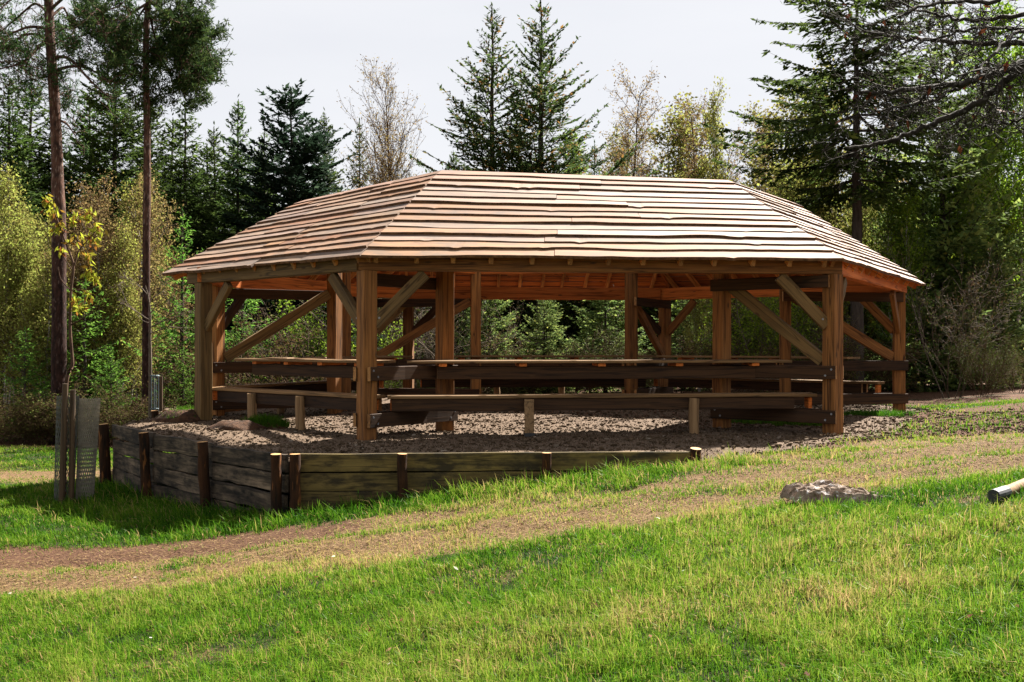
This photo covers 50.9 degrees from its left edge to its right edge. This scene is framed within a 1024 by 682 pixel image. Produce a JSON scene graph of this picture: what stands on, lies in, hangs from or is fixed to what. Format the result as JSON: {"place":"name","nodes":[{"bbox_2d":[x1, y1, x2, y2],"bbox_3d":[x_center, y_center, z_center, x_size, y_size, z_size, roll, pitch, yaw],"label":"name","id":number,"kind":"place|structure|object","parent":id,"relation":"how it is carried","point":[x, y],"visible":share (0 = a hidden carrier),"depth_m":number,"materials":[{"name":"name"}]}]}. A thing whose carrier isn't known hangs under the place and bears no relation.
{"place":"outdoors","nodes":[
{"label":"outdoors","id":0,"kind":"place"},
{"bbox_2d":[0,380,1023,681],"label":"ground","id":1,"kind":"structure","parent":0,"point":[698,498],"depth_m":9.08,"materials":[{"name":"plant"}]},
{"bbox_2d":[0,197,47,423],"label":"birch tree","id":2,"kind":"object","parent":1,"relation":"on","point":[31,217],"visible":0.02,"depth_m":26.54,"materials":[{"name":"green plant"}]},
{"bbox_2d":[0,327,50,441],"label":"young conifer","id":3,"kind":"object","parent":1,"relation":"on","point":[24,380],"visible":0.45,"depth_m":22.78,"materials":[{"name":"green plant"}]},
{"bbox_2d":[0,382,52,443],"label":"bush","id":4,"kind":"object","parent":1,"relation":"on","point":[23,420],"visible":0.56,"depth_m":21.34,"materials":[{"name":"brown plant"}]},
{"bbox_2d":[0,400,67,445],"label":"bush","id":5,"kind":"object","parent":1,"relation":"on","point":[40,436],"visible":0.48,"depth_m":21.50,"materials":[{"name":"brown plant"}]},
{"bbox_2d":[0,392,68,444],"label":"bush","id":6,"kind":"object","parent":1,"relation":"on","point":[20,414],"visible":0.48,"depth_m":21.43,"materials":[{"name":"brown plant"}]},
{"bbox_2d":[0,157,76,423],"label":"birch tree","id":7,"kind":"object","parent":1,"relation":"on","point":[13,276],"visible":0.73,"depth_m":24.45,"materials":[{"name":"green plant"}]},
{"bbox_2d":[0,84,88,393],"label":"spruce tree","id":8,"kind":"object","parent":1,"relation":"on","point":[39,157],"visible":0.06,"depth_m":36.87,"materials":[{"name":"green plant"}]},
{"bbox_2d":[0,69,89,408],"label":"spruce tree","id":9,"kind":"object","parent":1,"relation":"on","point":[18,154],"visible":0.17,"depth_m":32.85,"materials":[{"name":"green plant"}]},
{"bbox_2d":[1,246,95,408],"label":"birch tree","id":10,"kind":"object","parent":1,"relation":"on","point":[36,324],"visible":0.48,"depth_m":23.74,"materials":[{"name":"green plant"}]},
{"bbox_2d":[40,194,107,495],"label":"sapling","id":11,"kind":"object","parent":1,"relation":"on","point":[90,275],"visible":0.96,"depth_m":13.59,"materials":[{"name":"yellow plant"}]},
{"bbox_2d":[0,0,148,443],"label":"pine tree","id":12,"kind":"object","parent":1,"relation":"on","point":[51,73],"visible":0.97,"depth_m":21.89,"materials":[{"name":"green plant"}]},
{"bbox_2d":[9,373,141,442],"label":"bush","id":13,"kind":"object","parent":1,"relation":"on","point":[52,407],"visible":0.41,"depth_m":21.44,"materials":[{"name":"brown plant"}]},
{"bbox_2d":[37,187,114,395],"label":"birch tree","id":14,"kind":"object","parent":1,"relation":"on","point":[74,241],"visible":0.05,"depth_m":26.80,"materials":[{"name":"green plant"}]},
{"bbox_2d":[54,384,100,502],"bbox_3d":[-5.531,1.383,13.654,0.356,1.702,0.575,0,0,40],"label":"tree guard","id":15,"kind":"object","parent":1,"relation":"on","point":[79,446],"visible":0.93,"depth_m":13.62,"materials":[{"name":"white plastic"}]},
{"bbox_2d":[27,276,140,437],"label":"young conifer","id":16,"kind":"object","parent":1,"relation":"on","point":[85,333],"visible":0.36,"depth_m":23.46,"materials":[{"name":"green plant"}]},
{"bbox_2d":[29,169,160,395],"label":"birch tree","id":17,"kind":"object","parent":1,"relation":"on","point":[79,270],"visible":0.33,"depth_m":25.14,"materials":[{"name":"green plant"}]},
{"bbox_2d":[44,391,147,444],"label":"bush","id":18,"kind":"object","parent":1,"relation":"on","point":[107,420],"visible":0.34,"depth_m":21.15,"materials":[{"name":"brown plant"}]},
{"bbox_2d":[23,14,193,407],"bbox_3d":[-12.430,-3.968,33.929,5.827,13.060,6.392,0,0,-36],"label":"spruce tree","id":19,"kind":"object","parent":1,"relation":"on","point":[113,145],"visible":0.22,"depth_m":33.59,"materials":[{"name":"green plant"}]},
{"bbox_2d":[84,346,137,437],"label":"young conifer","id":20,"kind":"object","parent":1,"relation":"on","point":[111,370],"visible":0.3,"depth_m":23.18,"materials":[{"name":"green plant"}]},
{"bbox_2d":[40,81,191,394],"bbox_3d":[-14.869,-3.326,38.200,6.832,11.779,7.495,0,0,41],"label":"spruce tree","id":21,"kind":"object","parent":1,"relation":"on","point":[75,147],"visible":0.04,"depth_m":37.68,"materials":[{"name":"green plant"}]},
{"bbox_2d":[72,217,171,407],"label":"birch tree","id":22,"kind":"object","parent":1,"relation":"on","point":[121,320],"visible":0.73,"depth_m":24.56,"materials":[{"name":"green plant"}]},
{"bbox_2d":[69,163,192,406],"bbox_3d":[-9.367,-1.109,26.178,3.881,6.563,2.523,0,0,7],"label":"birch tree","id":23,"kind":"object","parent":1,"relation":"on","point":[154,213],"visible":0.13,"depth_m":26.06,"materials":[{"name":"green plant"}]},
{"bbox_2d":[90,172,194,414],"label":"birch tree","id":24,"kind":"object","parent":1,"relation":"on","point":[126,213],"visible":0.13,"depth_m":27.17,"materials":[{"name":"green plant"}]},
{"bbox_2d":[60,0,235,417],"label":"pine tree","id":25,"kind":"object","parent":1,"relation":"on","point":[180,42],"visible":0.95,"depth_m":21.85,"materials":[{"name":"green plant"}]},
{"bbox_2d":[107,270,194,417],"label":"sapling","id":26,"kind":"object","parent":1,"relation":"on","point":[150,357],"visible":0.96,"depth_m":19.48,"materials":[{"name":"green plant"}]},
{"bbox_2d":[108,91,200,393],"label":"spruce tree","id":27,"kind":"object","parent":1,"relation":"on","point":[156,159],"visible":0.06,"depth_m":39.86,"materials":[{"name":"green plant"}]},
{"bbox_2d":[138,204,194,407],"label":"birch tree","id":28,"kind":"object","parent":1,"relation":"on","point":[173,291],"visible":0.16,"depth_m":27.63,"materials":[{"name":"green plant"}]},
{"bbox_2d":[163,348,194,407],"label":"young conifer","id":29,"kind":"object","parent":1,"relation":"on","point":[183,389],"visible":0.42,"depth_m":22.56,"materials":[{"name":"green plant"}]},
{"bbox_2d":[122,206,242,407],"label":"larch tree","id":30,"kind":"object","parent":1,"relation":"on","point":[173,335],"visible":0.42,"depth_m":23.91,"materials":[{"name":"green plant"}]},
{"bbox_2d":[151,112,222,365],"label":"spruce tree","id":31,"kind":"object","parent":1,"relation":"on","point":[173,126],"visible":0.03,"depth_m":40.86,"materials":[{"name":"green plant"}]},
{"bbox_2d":[98,423,288,515],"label":"retaining wall","id":32,"kind":"structure","parent":1,"relation":"on","point":[143,446],"depth_m":12.73,"materials":[{"name":"brown wood"}]},
{"bbox_2d":[134,98,263,406],"bbox_3d":[-11.051,-2.717,36.022,5.495,11.261,5.875,0,0,35],"label":"spruce tree","id":33,"kind":"object","parent":1,"relation":"on","point":[193,212],"visible":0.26,"depth_m":35.87,"materials":[{"name":"green plant"}]},
{"bbox_2d":[191,121,251,377],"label":"spruce tree","id":34,"kind":"object","parent":1,"relation":"on","point":[213,141],"visible":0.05,"depth_m":41.92,"materials":[{"name":"green plant"}]},
{"bbox_2d":[191,95,289,381],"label":"spruce tree","id":35,"kind":"object","parent":1,"relation":"on","point":[235,210],"visible":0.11,"depth_m":37.82,"materials":[{"name":"green plant"}]},
{"bbox_2d":[194,299,297,384],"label":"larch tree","id":36,"kind":"object","parent":1,"relation":"on","point":[243,328],"visible":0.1,"depth_m":24.97,"materials":[{"name":"green plant"}]},
{"bbox_2d":[141,300,354,406],"bbox_3d":[-5.879,0.638,23.389,5.119,3.020,3.644,0,0,16],"label":"bush","id":37,"kind":"object","parent":1,"relation":"on","point":[246,355],"visible":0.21,"depth_m":22.68,"materials":[{"name":"green plant"}]},
{"bbox_2d":[184,78,392,391],"bbox_3d":[-7.205,-3.395,36.761,8.121,11.141,8.098,0,0,12],"label":"fir tree","id":38,"kind":"object","parent":1,"relation":"on","point":[299,157],"visible":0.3,"depth_m":36.24,"materials":[{"name":"green plant"}]},
{"bbox_2d":[194,297,391,382],"bbox_3d":[-5.126,0.218,25.797,5.226,3.857,4.380,0,0,-17],"label":"bush","id":39,"kind":"object","parent":1,"relation":"on","point":[257,327],"visible":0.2,"depth_m":24.73,"materials":[{"name":"green plant"}]},
{"bbox_2d":[279,107,356,380],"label":"spruce tree","id":40,"kind":"object","parent":1,"relation":"on","point":[322,122],"visible":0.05,"depth_m":38.90,"materials":[{"name":"green plant"}]},
{"bbox_2d":[248,300,389,382],"bbox_3d":[-4.582,0.324,26.808,3.272,3.684,4.156,0,0,20],"label":"bush","id":41,"kind":"object","parent":1,"relation":"on","point":[314,342],"visible":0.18,"depth_m":25.82,"materials":[{"name":"green plant"}]},
{"bbox_2d":[342,118,391,382],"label":"spruce tree","id":42,"kind":"object","parent":1,"relation":"on","point":[357,183],"visible":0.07,"depth_m":41.95,"materials":[{"name":"green plant"}]},
{"bbox_2d":[336,54,427,384],"bbox_3d":[-3.500,-3.501,33.133,4.377,11.187,4.973,0,0,-8],"label":"birch tree","id":43,"kind":"object","parent":1,"relation":"on","point":[388,170],"visible":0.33,"depth_m":33.48,"materials":[{"name":"brown plant"}]},
{"bbox_2d":[280,298,506,386],"bbox_3d":[-2.832,0.032,25.663,5.406,3.990,4.532,0,0,-9],"label":"bush","id":44,"kind":"object","parent":1,"relation":"on","point":[428,347],"visible":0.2,"depth_m":25.42,"materials":[{"name":"green plant"}]},
{"bbox_2d":[414,145,486,383],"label":"spruce tree","id":45,"kind":"object","parent":1,"relation":"on","point":[467,309],"visible":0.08,"depth_m":40.75,"materials":[{"name":"green plant"}]},
{"bbox_2d":[381,300,538,393],"bbox_3d":[-1.423,0.004,24.969,4.275,3.765,5.101,0,0,24],"label":"bush","id":46,"kind":"object","parent":1,"relation":"on","point":[431,335],"visible":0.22,"depth_m":25.39,"materials":[{"name":"green plant"}]},
{"bbox_2d":[454,300,532,393],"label":"spruce tree","id":47,"kind":"object","parent":1,"relation":"on","point":[490,312],"visible":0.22,"depth_m":26.11,"materials":[{"name":"green plant"}]},
{"bbox_2d":[289,447,701,513],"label":"retaining wall","id":48,"kind":"structure","parent":1,"relation":"on","point":[329,488],"depth_m":11.24,"materials":[{"name":"brown wood"}]},
{"bbox_2d":[401,2,597,393],"bbox_3d":[-0.369,-4.349,33.219,6.359,12.158,6.699,0,0,-11],"label":"fir tree","id":49,"kind":"object","parent":1,"relation":"on","point":[483,84],"visible":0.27,"depth_m":32.47,"materials":[{"name":"green plant"}]},
{"bbox_2d":[0,396,1023,681],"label":"grass","id":50,"kind":"structure","parent":1,"relation":"on","point":[164,518],"depth_m":6.39,"materials":[{"name":"plant"}]},
{"bbox_2d":[459,300,564,393],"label":"spruce tree","id":51,"kind":"object","parent":1,"relation":"on","point":[514,305],"visible":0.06,"depth_m":34.61,"materials":[{"name":"green plant"}]},
{"bbox_2d":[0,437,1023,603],"bbox_3d":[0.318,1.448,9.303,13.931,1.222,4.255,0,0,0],"label":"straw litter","id":52,"kind":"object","parent":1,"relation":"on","point":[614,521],"visible":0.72,"depth_m":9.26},
{"bbox_2d":[464,322,598,393],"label":"bush","id":53,"kind":"object","parent":1,"relation":"on","point":[533,389],"visible":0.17,"depth_m":25.22,"materials":[{"name":"green plant"}]},
{"bbox_2d":[505,300,583,393],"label":"spruce tree","id":54,"kind":"object","parent":1,"relation":"on","point":[542,318],"visible":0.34,"depth_m":25.08,"materials":[{"name":"green plant"}]},
{"bbox_2d":[446,0,664,359],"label":"fir tree","id":55,"kind":"object","parent":1,"relation":"on","point":[541,90],"visible":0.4,"depth_m":31.54,"materials":[{"name":"green plant"}]},
{"bbox_2d":[546,129,593,351],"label":"birch tree","id":56,"kind":"object","parent":1,"relation":"on","point":[567,308],"visible":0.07,"depth_m":35.73,"materials":[{"name":"green plant"}]},
{"bbox_2d":[546,277,621,354],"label":"spruce tree","id":57,"kind":"object","parent":1,"relation":"on","point":[571,328],"visible":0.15,"depth_m":35.55,"materials":[{"name":"green plant"}]},
{"bbox_2d":[525,320,644,393],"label":"bush","id":58,"kind":"object","parent":1,"relation":"on","point":[614,352],"visible":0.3,"depth_m":24.77,"materials":[{"name":"green plant"}]},
{"bbox_2d":[556,300,653,393],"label":"spruce tree","id":59,"kind":"object","parent":1,"relation":"on","point":[604,314],"visible":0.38,"depth_m":26.59,"materials":[{"name":"green plant"}]},
{"bbox_2d":[588,92,661,348],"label":"birch tree","id":60,"kind":"object","parent":1,"relation":"on","point":[612,143],"visible":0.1,"depth_m":37.56,"materials":[{"name":"green plant"}]},
{"bbox_2d":[577,59,672,358],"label":"birch tree","id":61,"kind":"object","parent":1,"relation":"on","point":[634,158],"visible":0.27,"depth_m":34.21,"materials":[{"name":"brown plant"}]},
{"bbox_2d":[601,300,704,381],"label":"spruce tree","id":62,"kind":"object","parent":1,"relation":"on","point":[652,311],"visible":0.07,"depth_m":33.55,"materials":[{"name":"green plant"}]},
{"bbox_2d":[644,300,712,390],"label":"spruce tree","id":63,"kind":"object","parent":1,"relation":"on","point":[675,310],"visible":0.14,"depth_m":27.80,"materials":[{"name":"green plant"}]},
{"bbox_2d":[622,97,741,340],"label":"birch tree","id":64,"kind":"object","parent":1,"relation":"on","point":[675,140],"visible":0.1,"depth_m":36.88,"materials":[{"name":"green plant"}]},
{"bbox_2d":[676,299,712,391],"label":"birch tree","id":65,"kind":"object","parent":1,"relation":"on","point":[694,314],"visible":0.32,"depth_m":26.85,"materials":[{"name":"green plant"}]},
{"bbox_2d":[654,85,735,358],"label":"birch tree","id":66,"kind":"object","parent":1,"relation":"on","point":[696,110],"visible":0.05,"depth_m":37.87,"materials":[{"name":"green plant"}]},
{"bbox_2d":[663,84,740,329],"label":"birch tree","id":67,"kind":"object","parent":1,"relation":"on","point":[692,139],"visible":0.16,"depth_m":35.70,"materials":[{"name":"green plant"}]},
{"bbox_2d":[686,76,738,354],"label":"birch tree","id":68,"kind":"object","parent":1,"relation":"on","point":[710,120],"visible":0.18,"depth_m":34.79,"materials":[{"name":"green plant"}]},
{"bbox_2d":[671,297,821,392],"bbox_3d":[5.665,-0.247,25.825,3.137,3.107,3.983,0,0,-14],"label":"bush","id":69,"kind":"object","parent":1,"relation":"on","point":[764,332],"visible":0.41,"depth_m":24.93,"materials":[{"name":"green plant"}]},
{"bbox_2d":[731,95,783,351],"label":"birch tree","id":70,"kind":"object","parent":1,"relation":"on","point":[750,165],"visible":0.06,"depth_m":36.13,"materials":[{"name":"green plant"}]},
{"bbox_2d":[732,88,838,310],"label":"birch tree","id":71,"kind":"object","parent":1,"relation":"on","point":[777,106],"visible":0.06,"depth_m":29.91,"materials":[{"name":"green plant"}]},
{"bbox_2d":[731,159,851,355],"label":"birch tree","id":72,"kind":"object","parent":1,"relation":"on","point":[786,195],"visible":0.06,"depth_m":26.84,"materials":[{"name":"green plant"}]},
{"bbox_2d":[731,297,873,391],"bbox_3d":[6.735,-0.343,26.317,4.056,3.296,3.194,0,0,-39],"label":"bush","id":73,"kind":"object","parent":1,"relation":"on","point":[744,321],"visible":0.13,"depth_m":26.15,"materials":[{"name":"green plant"}]},
{"bbox_2d":[744,329,870,393],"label":"bush","id":74,"kind":"object","parent":1,"relation":"on","point":[845,352],"visible":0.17,"depth_m":24.07,"materials":[{"name":"green plant"}]},
{"bbox_2d":[756,59,893,323],"bbox_3d":[8.933,-3.379,30.474,4.526,9.455,4.110,0,0,17],"label":"birch tree","id":75,"kind":"object","parent":1,"relation":"on","point":[821,66],"visible":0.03,"depth_m":30.15,"materials":[{"name":"green plant"}]},
{"bbox_2d":[779,480,887,503],"bbox_3d":[2.534,1.190,8.151,0.978,0.225,0.519,0,0,0],"label":"rock","id":76,"kind":"object","parent":1,"relation":"on","point":[817,489],"visible":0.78,"depth_m":8.02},
{"bbox_2d":[697,0,1013,393],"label":"fir tree","id":77,"kind":"object","parent":1,"relation":"on","point":[856,190],"visible":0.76,"depth_m":25.12,"materials":[{"name":"green plant"}]},
{"bbox_2d":[813,173,915,359],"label":"birch tree","id":78,"kind":"object","parent":1,"relation":"on","point":[846,230],"visible":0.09,"depth_m":27.79,"materials":[{"name":"green plant"}]},
{"bbox_2d":[810,323,947,393],"bbox_3d":[8.623,0.390,25.665,3.680,1.882,2.620,0,0,-2],"label":"bush","id":79,"kind":"object","parent":1,"relation":"on","point":[878,374],"visible":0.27,"depth_m":25.46,"materials":[{"name":"green plant"}]},
{"bbox_2d":[862,167,937,390],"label":"birch tree","id":80,"kind":"object","parent":1,"relation":"on","point":[903,213],"visible":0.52,"depth_m":26.74,"materials":[{"name":"green plant"}]},
{"bbox_2d":[808,0,1023,187],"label":"pine tree","id":81,"kind":"object","parent":1,"relation":"on","point":[1014,70],"visible":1,"depth_m":4.28,"materials":[{"name":"plant"}]},
{"bbox_2d":[864,188,999,391],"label":"spruce tree","id":82,"kind":"object","parent":1,"relation":"on","point":[951,295],"visible":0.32,"depth_m":26.99,"materials":[{"name":"green plant"}]},
{"bbox_2d":[855,227,1023,397],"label":"bush","id":83,"kind":"object","parent":1,"relation":"on","point":[970,319],"visible":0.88,"depth_m":22.39,"materials":[{"name":"grey plant"}]},
{"bbox_2d":[862,0,1023,391],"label":"spruce tree","id":84,"kind":"object","parent":1,"relation":"on","point":[974,233],"visible":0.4,"depth_m":27.10,"materials":[{"name":"green plant"}]},
{"bbox_2d":[916,120,1018,371],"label":"birch tree","id":85,"kind":"object","parent":1,"relation":"on","point":[960,216],"visible":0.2,"depth_m":27.84,"materials":[{"name":"green plant"}]},
{"bbox_2d":[932,223,1023,389],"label":"spruce tree","id":86,"kind":"object","parent":1,"relation":"on","point":[1018,332],"visible":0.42,"depth_m":26.33,"materials":[{"name":"green plant"}]},
{"bbox_2d":[938,0,1023,374],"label":"birch tree","id":87,"kind":"object","parent":1,"relation":"on","point":[1015,150],"visible":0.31,"depth_m":29.52,"materials":[{"name":"green plant"}]},
{"bbox_2d":[941,320,1022,396],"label":"bush","id":88,"kind":"object","parent":1,"relation":"on","point":[994,373],"visible":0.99,"depth_m":22.03,"materials":[{"name":"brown plant"}]},
{"bbox_2d":[951,81,1023,384],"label":"birch tree","id":89,"kind":"object","parent":1,"relation":"on","point":[1008,227],"visible":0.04,"depth_m":29.48,"materials":[{"name":"green plant"}]},
{"bbox_2d":[971,337,1023,393],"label":"bush","id":90,"kind":"object","parent":1,"relation":"on","point":[1009,381],"visible":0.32,"depth_m":23.24,"materials":[{"name":"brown plant"}]},
{"bbox_2d":[987,478,1023,502],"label":"fallen pole","id":91,"kind":"object","parent":1,"relation":"on","point":[1001,493],"visible":0.92,"depth_m":7.22,"materials":[{"name":"brown wood"}]},
{"bbox_2d":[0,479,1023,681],"bbox_3d":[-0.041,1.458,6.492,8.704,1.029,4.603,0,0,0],"label":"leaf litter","id":92,"kind":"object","parent":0,"point":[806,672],"visible":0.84,"depth_m":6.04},
{"bbox_2d":[0,0,1023,319],"label":"sky","id":93,"kind":"structure","parent":0,"point":[275,44],"materials":[{"name":"white"}]},
{"bbox_2d":[122,397,917,460],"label":"slate floor","id":94,"kind":"structure","parent":0,"point":[385,401],"depth_m":13.75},
{"bbox_2d":[147,405,213,422],"bbox_3d":[-4.923,1.078,15.997,1.047,0.286,0.744,0,0,0],"label":"turf heap","id":95,"kind":"object","parent":94,"relation":"on","point":[184,413],"visible":0.84,"depth_m":15.76,"materials":[{"name":"soil"}]},
{"bbox_2d":[206,420,267,430],"bbox_3d":[-3.646,1.122,14.196,0.834,0.163,0.564,0,0,0],"label":"rock","id":96,"kind":"object","parent":94,"relation":"on","point":[239,425],"visible":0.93,"depth_m":14.07,"materials":[{"name":"stone"}]},
{"bbox_2d":[240,412,292,428],"bbox_3d":[-3.386,1.088,14.721,0.967,0.269,0.682,0,0,0],"label":"turf clod","id":97,"kind":"object","parent":94,"relation":"on","point":[272,421],"visible":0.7,"depth_m":14.66,"materials":[{"name":"plant"}]},
{"bbox_2d":[212,386,385,430],"bbox_3d":[-3.118,0.967,14.811,3.870,0.572,0.390,0,0,44],"label":"long bench","id":98,"kind":"object","parent":94,"relation":"on","point":[299,400],"visible":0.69,"depth_m":14.56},
{"bbox_2d":[220,379,383,413],"bbox_3d":[-3.499,0.989,18.718,0.391,0.586,4.450,0,0,25],"label":"long bench","id":99,"kind":"object","parent":94,"relation":"on","point":[320,386],"visible":0.29,"depth_m":18.12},
{"bbox_2d":[421,379,657,393],"bbox_3d":[0.558,0.990,21.374,4.800,0.565,0.394,0,0,-7],"label":"long bench","id":100,"kind":"object","parent":94,"relation":"on","point":[497,384],"visible":0.53,"depth_m":21.22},
{"bbox_2d":[162,170,925,440],"bbox_3d":[0.713,-0.538,17.762,10.252,3.725,10.917,0,0,30],"label":"timber shelter","id":101,"kind":"object","parent":94,"relation":"on","point":[447,246],"visible":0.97,"depth_m":14.66,"materials":[{"name":"wood"}]},
{"bbox_2d":[234,358,395,377],"bbox_3d":[-2.789,0.379,15.238,3.411,0.250,0.519,0,0,44],"label":"long table","id":102,"kind":"object","parent":101,"relation":"on","point":[326,368],"visible":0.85,"depth_m":15.14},
{"bbox_2d":[454,355,655,365],"bbox_3d":[0.670,0.401,20.850,4.300,0.250,0.518,0,0,-7],"label":"long table","id":103,"kind":"object","parent":101,"relation":"on","point":[520,357],"visible":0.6,"depth_m":20.69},
{"bbox_2d":[407,359,791,378],"bbox_3d":[1.169,0.376,14.307,5.111,0.250,0.518,0,0,-7],"label":"long table","id":104,"kind":"object","parent":101,"relation":"on","point":[600,369],"visible":0.97,"depth_m":14.12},
{"bbox_2d":[656,355,859,365],"bbox_3d":[4.396,0.396,19.679,3.900,0.250,0.518,0,0,43],"label":"long table","id":105,"kind":"object","parent":101,"relation":"on","point":[684,357],"visible":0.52,"depth_m":20.02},
{"bbox_2d":[121,403,1023,460],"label":"slate chips","id":106,"kind":"object","parent":94,"relation":"on","point":[527,442],"visible":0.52,"depth_m":13.68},
{"bbox_2d":[387,392,816,436],"bbox_3d":[1.198,0.961,13.771,5.550,0.566,0.392,0,0,-7],"label":"long bench","id":107,"kind":"object","parent":94,"relation":"on","point":[530,404],"visible":0.96,"depth_m":13.67,"materials":[{"name":"brown wood"}]},
{"bbox_2d":[668,378,884,392],"bbox_3d":[4.783,0.983,20.045,4.370,0.563,0.388,0,0,43],"label":"long bench","id":108,"kind":"object","parent":94,"relation":"on","point":[796,385],"visible":0.7,"depth_m":19.83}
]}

